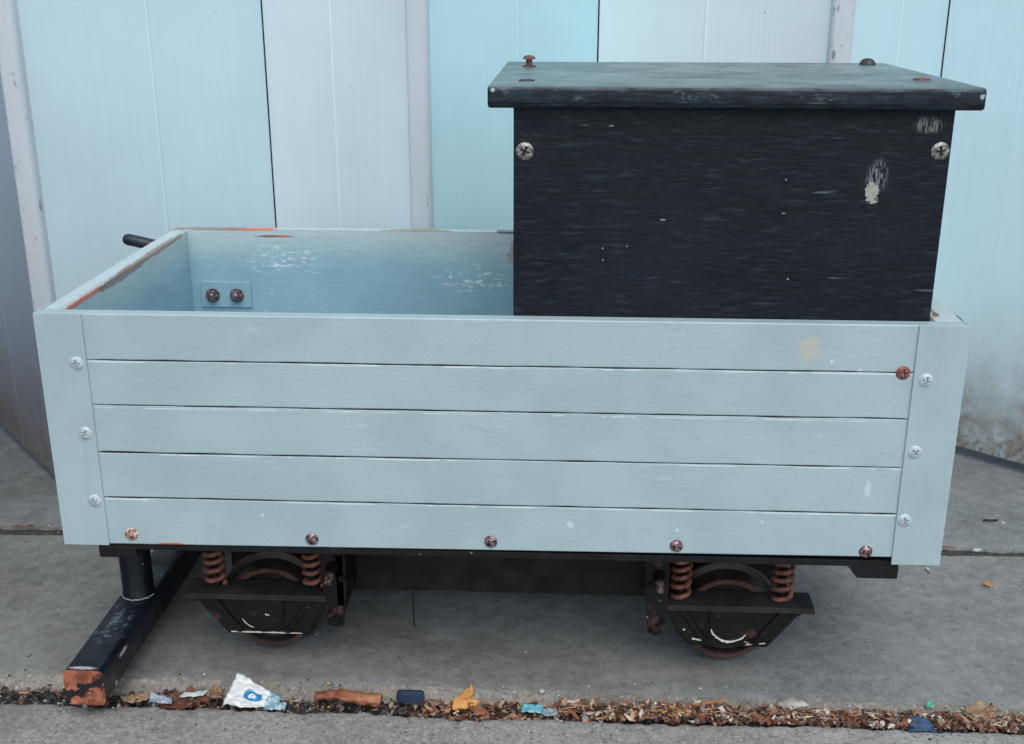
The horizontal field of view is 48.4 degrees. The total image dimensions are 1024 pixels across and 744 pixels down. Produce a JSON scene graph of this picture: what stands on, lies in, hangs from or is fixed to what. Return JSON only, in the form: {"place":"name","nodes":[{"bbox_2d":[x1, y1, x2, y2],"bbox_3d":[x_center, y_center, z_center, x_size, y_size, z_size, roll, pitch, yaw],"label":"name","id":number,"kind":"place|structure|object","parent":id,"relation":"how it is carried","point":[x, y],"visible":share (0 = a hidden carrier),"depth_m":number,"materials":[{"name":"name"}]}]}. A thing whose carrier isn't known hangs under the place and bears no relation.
{"place":"outdoors","nodes":[
{"label":"outdoors","id":0,"kind":"place"},
{"bbox_2d":[0,0,1023,474],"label":"folding door","id":1,"kind":"structure","parent":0,"point":[142,118],"depth_m":1.87,"materials":[{"name":"white metal"}]},
{"bbox_2d":[0,73,54,474],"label":"door leaf","id":2,"kind":"structure","parent":1,"relation":"in","point":[22,402],"depth_m":1.96,"materials":[{"name":"wood"}]},
{"bbox_2d":[17,0,274,300],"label":"door leaf","id":3,"kind":"structure","parent":1,"relation":"in","point":[150,117],"depth_m":1.88,"materials":[{"name":"wood"}]},
{"bbox_2d":[262,0,410,228],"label":"door leaf","id":4,"kind":"structure","parent":1,"relation":"in","point":[336,69],"depth_m":1.87,"materials":[{"name":"wood"}]},
{"bbox_2d":[429,0,597,229],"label":"door leaf","id":5,"kind":"structure","parent":1,"relation":"in","point":[471,41],"depth_m":1.80,"materials":[{"name":"wood"}]},
{"bbox_2d":[598,0,830,62],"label":"door leaf","id":6,"kind":"structure","parent":1,"relation":"in","point":[731,31],"depth_m":1.80,"materials":[{"name":"wood"}]},
{"bbox_2d":[850,0,948,76],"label":"door leaf","id":7,"kind":"structure","parent":1,"relation":"in","point":[907,34],"depth_m":1.80,"materials":[{"name":"wood"}]},
{"bbox_2d":[933,0,1023,463],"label":"door leaf","id":8,"kind":"structure","parent":1,"relation":"in","point":[979,275],"depth_m":1.97,"materials":[{"name":"wood"}]},
{"bbox_2d":[0,534,1023,727],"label":"pavement","id":9,"kind":"structure","parent":0,"point":[946,634],"depth_m":1.50,"materials":[{"name":"concrete"}]},
{"bbox_2d":[32,226,971,704],"bbox_3d":[-0.039,0.098,1.514,1.060,0.489,0.566,1,19,3],"label":"goods wagon","id":10,"kind":"object","parent":9,"relation":"on","point":[308,428],"visible":0.95,"depth_m":1.27,"materials":[{"name":"paint"}]},
{"bbox_2d":[487,55,986,320],"bbox_3d":[0.230,-0.111,1.391,0.492,0.519,0.389,1,19,3],"label":"wooden box","id":11,"kind":"object","parent":10,"relation":"on","point":[787,191],"visible":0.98,"depth_m":1.18,"materials":[{"name":"black paint"}]},
{"bbox_2d":[0,522,1022,743],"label":"grit","id":12,"kind":"object","parent":9,"relation":"on","point":[306,710],"visible":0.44,"depth_m":1.40,"materials":[{"name":"gravel"}]},
{"bbox_2d":[0,529,1023,556],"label":"slab joint","id":13,"kind":"object","parent":9,"relation":"on","point":[60,532],"visible":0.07,"depth_m":1.77,"materials":[{"name":"grey concrete"}]},
{"bbox_2d":[775,697,808,709],"bbox_3d":[0.339,0.402,1.380,0.040,0.012,0.017,1,19,3],"label":"stone","id":14,"kind":"object","parent":9,"relation":"on","point":[789,702],"visible":1,"depth_m":1.38,"materials":[{"name":"white stone"}]},
{"bbox_2d":[926,701,933,707],"bbox_3d":[0.503,0.400,1.372,0.009,0.005,0.008,1,19,3],"label":"green scrap","id":15,"kind":"object","parent":9,"relation":"on","point":[930,704],"visible":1,"depth_m":1.37,"materials":[{"name":"plastic"}]},
{"bbox_2d":[984,581,994,586],"bbox_3d":[0.690,0.307,1.649,0.019,0.007,0.010,1,19,3],"label":"fallen leaf","id":16,"kind":"object","parent":9,"relation":"on","point":[986,583],"visible":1,"depth_m":1.65,"materials":[{"name":"orange plant"}]},
{"bbox_2d":[0,704,1023,743],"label":"pavement","id":17,"kind":"structure","parent":0,"point":[39,724],"depth_m":1.33,"materials":[{"name":"concrete"}]},
{"bbox_2d":[908,715,936,731],"bbox_3d":[0.480,0.411,1.334,0.034,0.014,0.015,1,19,3],"label":"fabric scrap","id":18,"kind":"object","parent":17,"relation":"on","point":[922,722],"visible":1,"depth_m":1.33,"materials":[{"name":"blue fabric"}]},
{"bbox_2d":[0,424,1023,553],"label":"pavement","id":19,"kind":"structure","parent":0,"point":[984,486],"depth_m":1.93,"materials":[{"name":"concrete"}]},
{"bbox_2d":[983,519,998,520],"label":"twig","id":20,"kind":"object","parent":19,"relation":"on","point":[990,519],"visible":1,"depth_m":1.85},
{"bbox_2d":[0,692,1023,734],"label":"gutter","id":21,"kind":"object","parent":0,"point":[11,699],"visible":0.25,"depth_m":1.38,"materials":[{"name":"brown plant"}]},
{"bbox_2d":[122,694,149,702],"bbox_3d":[-0.457,0.398,1.390,0.034,0.007,0.014,-5,19,-14],"label":"fallen leaf","id":22,"kind":"object","parent":21,"relation":"on","point":[130,698],"visible":1,"depth_m":1.39,"materials":[{"name":"beige plant"}]},
{"bbox_2d":[149,692,171,703],"bbox_3d":[-0.428,0.397,1.387,0.033,0.006,0.014,2,19,6],"label":"plastic scrap","id":23,"kind":"object","parent":21,"relation":"on","point":[154,697],"visible":1,"depth_m":1.39,"materials":[{"name":"white plastic"}]},
{"bbox_2d":[159,686,211,709],"bbox_3d":[-0.400,0.398,1.391,0.061,0.014,0.037,-9,21,-26],"label":"fallen leaf","id":24,"kind":"object","parent":21,"relation":"on","point":[178,703],"visible":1,"depth_m":1.39,"materials":[{"name":"brown plant"}]},
{"bbox_2d":[223,673,279,709],"bbox_3d":[-0.312,0.389,1.387,0.070,0.022,0.039,4,19,11],"label":"wrapper","id":25,"kind":"object","parent":21,"relation":"on","point":[244,691],"visible":1,"depth_m":1.39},
{"bbox_2d":[263,696,286,709],"bbox_3d":[-0.285,0.399,1.373,0.027,0.008,0.018,1,19,3],"label":"plastic scrap","id":26,"kind":"object","parent":21,"relation":"on","point":[277,704],"visible":1,"depth_m":1.37,"materials":[{"name":"blue plastic"}]},
{"bbox_2d":[396,689,424,702],"bbox_3d":[-0.124,0.395,1.387,0.034,0.015,0.007,1,19,3],"label":"plastic scrap","id":27,"kind":"object","parent":21,"relation":"on","point":[408,696],"visible":1,"depth_m":1.38,"materials":[{"name":"blue plastic"}]},
{"bbox_2d":[0,684,1023,734],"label":"leaf litter","id":28,"kind":"object","parent":21,"relation":"on","point":[700,714],"visible":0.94,"depth_m":1.36,"materials":[{"name":"brown plant"}]},
{"bbox_2d":[179,690,206,696],"bbox_3d":[-0.390,0.394,1.396,0.034,0.006,0.010,1,19,3],"label":"plastic scrap","id":29,"kind":"object","parent":28,"relation":"on","point":[193,694],"visible":1,"depth_m":1.40,"materials":[{"name":"white plastic"}]},
{"bbox_2d":[208,684,224,697],"bbox_3d":[-0.360,0.391,1.395,0.016,0.017,0.032,1,19,3],"label":"fallen leaf","id":30,"kind":"object","parent":28,"relation":"on","point":[215,692],"visible":1,"depth_m":1.40,"materials":[{"name":"brown plant"}]},
{"bbox_2d":[314,688,382,707],"bbox_3d":[-0.199,0.396,1.390,0.084,0.014,0.025,3,19,9],"label":"rolled leaf","id":31,"kind":"object","parent":28,"relation":"on","point":[371,699],"visible":1,"depth_m":1.39,"materials":[{"name":"orange plant"}]},
{"bbox_2d":[452,684,479,709],"bbox_3d":[-0.056,0.392,1.374,0.035,0.025,0.018,-4,19,-11],"label":"fallen leaf","id":32,"kind":"object","parent":28,"relation":"on","point":[463,699],"visible":1,"depth_m":1.38,"materials":[{"name":"orange plant"}]},
{"bbox_2d":[468,702,490,715],"bbox_3d":[-0.039,0.404,1.368,0.028,0.013,0.013,1,19,3],"label":"fallen leaf","id":33,"kind":"object","parent":28,"relation":"on","point":[479,710],"visible":1,"depth_m":1.37,"materials":[{"name":"brown plant"}]},
{"bbox_2d":[494,706,503,710],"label":"fallen leaf","id":34,"kind":"object","parent":28,"relation":"on","point":[498,708],"visible":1,"depth_m":1.37,"materials":[{"name":"brown plant"}]},
{"bbox_2d":[521,703,543,713],"bbox_3d":[0.024,0.403,1.367,0.027,0.006,0.012,2,19,6],"label":"plastic scrap","id":35,"kind":"object","parent":28,"relation":"on","point":[533,708],"visible":1,"depth_m":1.37,"materials":[{"name":"blue plastic"}]},
{"bbox_2d":[671,698,727,709],"bbox_3d":[0.224,0.401,1.374,0.079,0.006,0.004,-4,19,-12],"label":"wood splinter","id":36,"kind":"object","parent":28,"relation":"on","point":[709,702],"visible":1,"depth_m":1.38,"materials":[{"name":"orange wood"}]},
{"bbox_2d":[963,700,1001,720],"bbox_3d":[0.558,0.403,1.358,0.047,0.012,0.028,-12,22,-32],"label":"fallen leaf","id":37,"kind":"object","parent":28,"relation":"on","point":[980,707],"visible":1,"depth_m":1.36,"materials":[{"name":"beige plant"}]},
{"bbox_2d":[541,708,557,716],"bbox_3d":[0.045,0.407,1.365,0.020,0.005,0.013,1,19,3],"label":"plastic scrap","id":38,"kind":"object","parent":21,"relation":"on","point":[549,711],"visible":1,"depth_m":1.36,"materials":[{"name":"white plastic"}]}
]}

